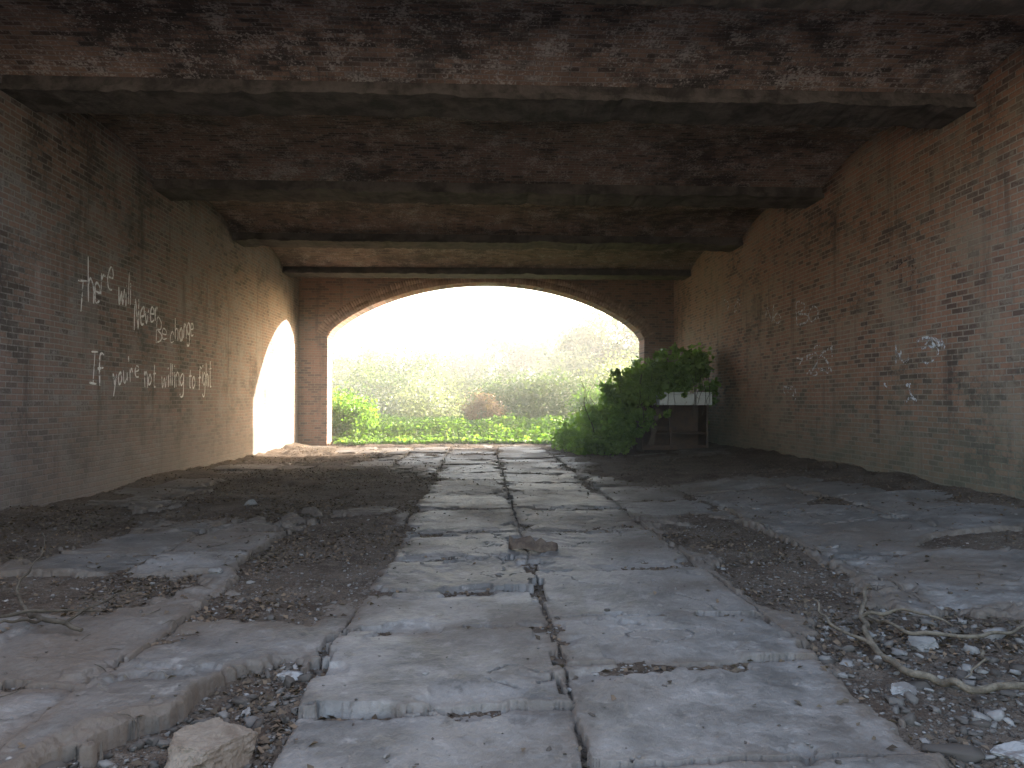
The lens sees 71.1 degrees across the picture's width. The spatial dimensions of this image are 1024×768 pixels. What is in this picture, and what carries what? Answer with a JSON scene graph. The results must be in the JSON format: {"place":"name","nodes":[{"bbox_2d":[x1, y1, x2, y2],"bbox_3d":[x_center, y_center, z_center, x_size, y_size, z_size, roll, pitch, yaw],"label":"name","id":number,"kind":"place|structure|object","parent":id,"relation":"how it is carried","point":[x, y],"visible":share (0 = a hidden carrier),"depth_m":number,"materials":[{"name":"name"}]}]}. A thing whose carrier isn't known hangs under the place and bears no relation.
{"place":"outdoors","nodes":[
{"label":"outdoors","id":0,"kind":"place"},
{"bbox_2d":[332,410,574,442],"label":"tall grass","id":1,"kind":"structure","parent":0,"point":[441,432],"depth_m":26.52,"materials":[{"name":"green plant"}]},
{"bbox_2d":[332,396,580,443],"bbox_3d":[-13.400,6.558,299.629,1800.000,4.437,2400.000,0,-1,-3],"label":"ground","id":2,"kind":"structure","parent":0,"point":[428,414],"depth_m":61.77,"materials":[{"name":"green plant"}]},
{"bbox_2d":[0,73,298,510],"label":"brick wall","id":3,"kind":"structure","parent":2,"relation":"on","point":[77,190],"depth_m":11.94,"materials":[{"name":"beige brick"}]},
{"bbox_2d":[78,257,210,397],"bbox_3d":[-6.657,-0.824,13.476,0.007,2.182,5.395,0,-1,-3],"label":"graffiti","id":4,"kind":"object","parent":3,"relation":"attached to","point":[120,297],"visible":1,"depth_m":12.71,"materials":[{"name":"white paint"}]},
{"bbox_2d":[0,0,1023,279],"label":"bridge deck","id":5,"kind":"structure","parent":3,"relation":"on","point":[518,138],"depth_m":9.61,"materials":[{"name":"concrete"}]},
{"bbox_2d":[332,380,387,443],"bbox_3d":[-6.512,1.066,27.846,2.895,2.485,5.278,1,-1,-21],"label":"bush","id":6,"kind":"object","parent":2,"relation":"on","point":[354,416],"visible":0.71,"depth_m":26.21,"materials":[{"name":"green plant"}]},
{"bbox_2d":[332,343,393,403],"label":"bush","id":7,"kind":"object","parent":2,"relation":"on","point":[337,382],"visible":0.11,"depth_m":41.32,"materials":[{"name":"green plant"}]},
{"bbox_2d":[332,342,414,404],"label":"deciduous tree","id":8,"kind":"object","parent":2,"relation":"on","point":[374,352],"visible":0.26,"depth_m":59.08,"materials":[{"name":"green plant"}]},
{"bbox_2d":[333,346,433,416],"bbox_3d":[-6.628,0.313,37.731,5.588,4.486,5.271,-1,-2,35],"label":"bush","id":9,"kind":"object","parent":2,"relation":"on","point":[373,383],"visible":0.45,"depth_m":37.43,"materials":[{"name":"green plant"}]},
{"bbox_2d":[369,335,472,414],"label":"bush","id":10,"kind":"object","parent":2,"relation":"on","point":[420,362],"visible":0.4,"depth_m":49.05,"materials":[{"name":"green plant"}]},
{"bbox_2d":[380,372,472,418],"bbox_3d":[-3.648,0.942,34.889,4.777,3.050,4.843,-1,-1,22],"label":"bush","id":11,"kind":"object","parent":2,"relation":"on","point":[415,409],"visible":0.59,"depth_m":34.18,"materials":[{"name":"green plant"}]},
{"bbox_2d":[332,413,575,444],"bbox_3d":[-1.350,1.723,30.238,12.178,1.085,12.761,0,-1,-3],"label":"ground ivy","id":12,"kind":"object","parent":2,"relation":"on","point":[502,436],"visible":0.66,"depth_m":26.42,"materials":[{"name":"green plant"}]},
{"bbox_2d":[419,366,488,417],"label":"bush","id":13,"kind":"object","parent":2,"relation":"on","point":[461,387],"visible":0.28,"depth_m":40.47,"materials":[{"name":"green plant"}]},
{"bbox_2d":[429,337,498,402],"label":"deciduous tree","id":14,"kind":"object","parent":2,"relation":"on","point":[468,352],"visible":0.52,"depth_m":66.77,"materials":[{"name":"green plant"}]},
{"bbox_2d":[447,387,511,423],"bbox_3d":[-1.248,1.239,30.910,2.505,2.206,2.088,0,-1,20],"label":"dry bush","id":15,"kind":"object","parent":2,"relation":"on","point":[491,404],"visible":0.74,"depth_m":30.65,"materials":[{"name":"brown plant"}]},
{"bbox_2d":[332,341,635,403],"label":"distant trees","id":16,"kind":"object","parent":2,"relation":"on","point":[431,378],"visible":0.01,"depth_m":99.10,"materials":[{"name":"green plant"}]},
{"bbox_2d":[298,278,673,445],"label":"brick arch wall","id":17,"kind":"structure","parent":2,"relation":"on","point":[650,302],"depth_m":24.09,"materials":[{"name":"brown brick"}]},
{"bbox_2d":[317,278,654,338],"bbox_3d":[-0.830,-2.701,24.237,11.418,2.313,0.034,0,-1,-3],"label":"arch ring","id":18,"kind":"object","parent":17,"relation":"attached to","point":[368,296],"visible":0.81,"depth_m":24.23,"materials":[{"name":"brick"}]},
{"bbox_2d":[437,340,560,416],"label":"bush","id":19,"kind":"object","parent":2,"relation":"on","point":[494,379],"visible":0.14,"depth_m":46.34,"materials":[{"name":"green plant"}]},
{"bbox_2d":[480,321,563,384],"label":"deciduous tree","id":20,"kind":"object","parent":2,"relation":"on","point":[519,352],"visible":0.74,"depth_m":60.52,"materials":[{"name":"green plant"}]},
{"bbox_2d":[456,350,604,421],"bbox_3d":[0.932,0.438,33.324,7.541,3.976,4.913,1,-1,-22],"label":"bush","id":21,"kind":"object","parent":2,"relation":"on","point":[531,398],"visible":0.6,"depth_m":32.92,"materials":[{"name":"green plant"}]},
{"bbox_2d":[529,311,603,395],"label":"deciduous tree","id":22,"kind":"object","parent":2,"relation":"on","point":[553,334],"visible":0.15,"depth_m":64.78,"materials":[{"name":"green plant"}]},
{"bbox_2d":[527,337,613,417],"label":"tree","id":23,"kind":"object","parent":2,"relation":"on","point":[567,362],"visible":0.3,"depth_m":45.56,"materials":[{"name":"green plant"}]},
{"bbox_2d":[561,374,610,417],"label":"bush","id":24,"kind":"object","parent":2,"relation":"on","point":[594,395],"visible":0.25,"depth_m":30.39,"materials":[{"name":"green plant"}]},
{"bbox_2d":[541,305,638,382],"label":"deciduous tree","id":25,"kind":"object","parent":2,"relation":"on","point":[590,339],"visible":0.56,"depth_m":49.40,"materials":[{"name":"green plant"}]},
{"bbox_2d":[559,341,633,417],"bbox_3d":[5.095,0.186,33.253,5.348,4.484,5.272,1,-2,-44],"label":"bush","id":26,"kind":"object","parent":2,"relation":"on","point":[609,365],"visible":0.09,"depth_m":32.81,"materials":[{"name":"green plant"}]},
{"bbox_2d":[593,331,638,381],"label":"bush","id":27,"kind":"object","parent":2,"relation":"on","point":[623,352],"visible":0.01,"depth_m":38.75,"materials":[{"name":"green plant"}]},
{"bbox_2d":[612,325,638,368],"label":"deciduous tree","id":28,"kind":"object","parent":2,"relation":"on","point":[632,341],"visible":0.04,"depth_m":48.90,"materials":[{"name":"green plant"}]},
{"bbox_2d":[674,43,1023,499],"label":"brick wall","id":29,"kind":"structure","parent":2,"relation":"on","point":[941,210],"depth_m":11.53,"materials":[{"name":"beige brick"}]},
{"bbox_2d":[724,299,944,402],"bbox_3d":[5.973,-1.012,14.853,0.007,2.814,9.253,0,-1,-3],"label":"graffiti","id":30,"kind":"object","parent":29,"relation":"attached to","point":[933,344],"visible":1,"depth_m":13.64,"materials":[{"name":"paint"}]},
{"bbox_2d":[885,256,917,289],"bbox_3d":[6.135,-1.774,11.262,0.006,0.683,0.972,0,-1,-3],"label":"graffiti","id":31,"kind":"object","parent":29,"relation":"attached to","point":[899,265],"visible":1,"depth_m":11.34,"materials":[{"name":"paint"}]},
{"bbox_2d":[332,286,637,394],"label":"sky","id":32,"kind":"structure","parent":0,"point":[442,316],"materials":[{"name":"white"}]},
{"bbox_2d":[0,443,1023,767],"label":"stone slab pavement","id":33,"kind":"structure","parent":0,"point":[648,719],"depth_m":4.68,"materials":[{"name":"grey stone"}]},
{"bbox_2d":[208,568,222,573],"bbox_3d":[-2.581,1.645,6.243,0.132,0.073,0.100,1,0,-43],"label":"broken stone","id":34,"kind":"object","parent":33,"relation":"on","point":[214,571],"visible":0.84,"depth_m":6.22,"materials":[{"name":"grey stone"}]},
{"bbox_2d":[508,535,557,552],"bbox_3d":[0.214,1.620,7.284,0.500,0.162,0.186,0,-1,17],"label":"broken stone","id":35,"kind":"object","parent":33,"relation":"on","point":[531,543],"visible":0.94,"depth_m":7.24,"materials":[{"name":"grey stone"}]},
{"bbox_2d":[0,442,1023,767],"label":"dirt floor","id":36,"kind":"structure","parent":0,"point":[664,474],"depth_m":7.12,"materials":[{"name":"soil"}]},
{"bbox_2d":[0,533,139,631],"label":"fallen branch","id":37,"kind":"object","parent":36,"relation":"on","point":[40,618],"visible":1,"depth_m":4.77,"materials":[{"name":"brown wood"}]},
{"bbox_2d":[164,717,257,767],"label":"broken stone","id":38,"kind":"object","parent":36,"relation":"on","point":[217,742],"visible":0.98,"depth_m":3.05,"materials":[{"name":"beige stone"}]},
{"bbox_2d":[244,499,256,504],"bbox_3d":[-3.764,1.718,10.307,0.194,0.118,0.126,-9,1,-42],"label":"broken stone","id":39,"kind":"object","parent":36,"relation":"on","point":[252,502],"visible":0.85,"depth_m":10.27,"materials":[{"name":"grey stone"}]},
{"bbox_2d":[276,670,309,680],"bbox_3d":[-1.248,1.662,4.076,0.166,0.058,0.138,-1,-1,26],"label":"broken stone","id":40,"kind":"object","parent":36,"relation":"on","point":[293,674],"visible":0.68,"depth_m":4.05,"materials":[{"name":"grey stone"}]},
{"bbox_2d":[0,477,1020,739],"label":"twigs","id":41,"kind":"object","parent":36,"relation":"on","point":[368,543],"visible":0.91,"depth_m":6.70,"materials":[{"name":"brown plant"}]},
{"bbox_2d":[0,442,1023,767],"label":"gravel","id":42,"kind":"structure","parent":36,"relation":"on","point":[966,716],"depth_m":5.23,"materials":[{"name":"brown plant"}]},
{"bbox_2d":[4,451,1022,767],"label":"stone crumbs","id":43,"kind":"object","parent":36,"relation":"on","point":[424,673],"visible":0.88,"depth_m":4.68,"materials":[{"name":"grey stone"}]},
{"bbox_2d":[38,605,1023,767],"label":"rubble","id":44,"kind":"object","parent":36,"relation":"on","point":[964,753],"visible":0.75,"depth_m":3.72,"materials":[{"name":"stone"}]},
{"bbox_2d":[812,584,1023,693],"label":"fallen branch","id":45,"kind":"object","parent":44,"relation":"on","point":[934,679],"visible":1,"depth_m":4.03,"materials":[{"name":"wood"}]},
{"bbox_2d":[544,342,720,455],"bbox_3d":[3.306,0.535,22.364,4.771,3.336,6.987,0,-1,-3],"label":"overgrown vine","id":46,"kind":"object","parent":36,"relation":"on","point":[607,425],"visible":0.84,"depth_m":19.60,"materials":[{"name":"green plant"}]},
{"bbox_2d":[636,392,711,451],"bbox_3d":[4.432,1.027,19.634,1.910,1.600,0.970,0,-1,-3],"label":"abandoned metal cabinet","id":47,"kind":"object","parent":36,"relation":"on","point":[681,428],"visible":0.74,"depth_m":19.80,"materials":[{"name":"white metal"}]},
{"bbox_2d":[890,681,916,695],"bbox_3d":[2.080,1.630,3.806,0.137,0.073,0.114,0,-1,17],"label":"broken stone","id":48,"kind":"object","parent":36,"relation":"on","point":[901,688],"visible":0.81,"depth_m":3.79,"materials":[{"name":"grey stone"}]},
{"bbox_2d":[908,635,938,651],"bbox_3d":[2.562,1.633,4.472,0.173,0.081,0.230,-4,2,36],"label":"broken stone","id":49,"kind":"object","parent":36,"relation":"on","point":[920,643],"visible":0.93,"depth_m":4.44,"materials":[{"name":"grey stone"}]},
{"bbox_2d":[866,615,1023,678],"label":"fallen branch","id":50,"kind":"object","parent":36,"relation":"on","point":[936,633],"visible":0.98,"depth_m":4.51,"materials":[{"name":"wood"}]},
{"bbox_2d":[990,739,1023,764],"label":"broken stone","id":51,"kind":"object","parent":36,"relation":"on","point":[1013,750],"visible":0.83,"depth_m":3.10,"materials":[{"name":"grey stone"}]}
]}

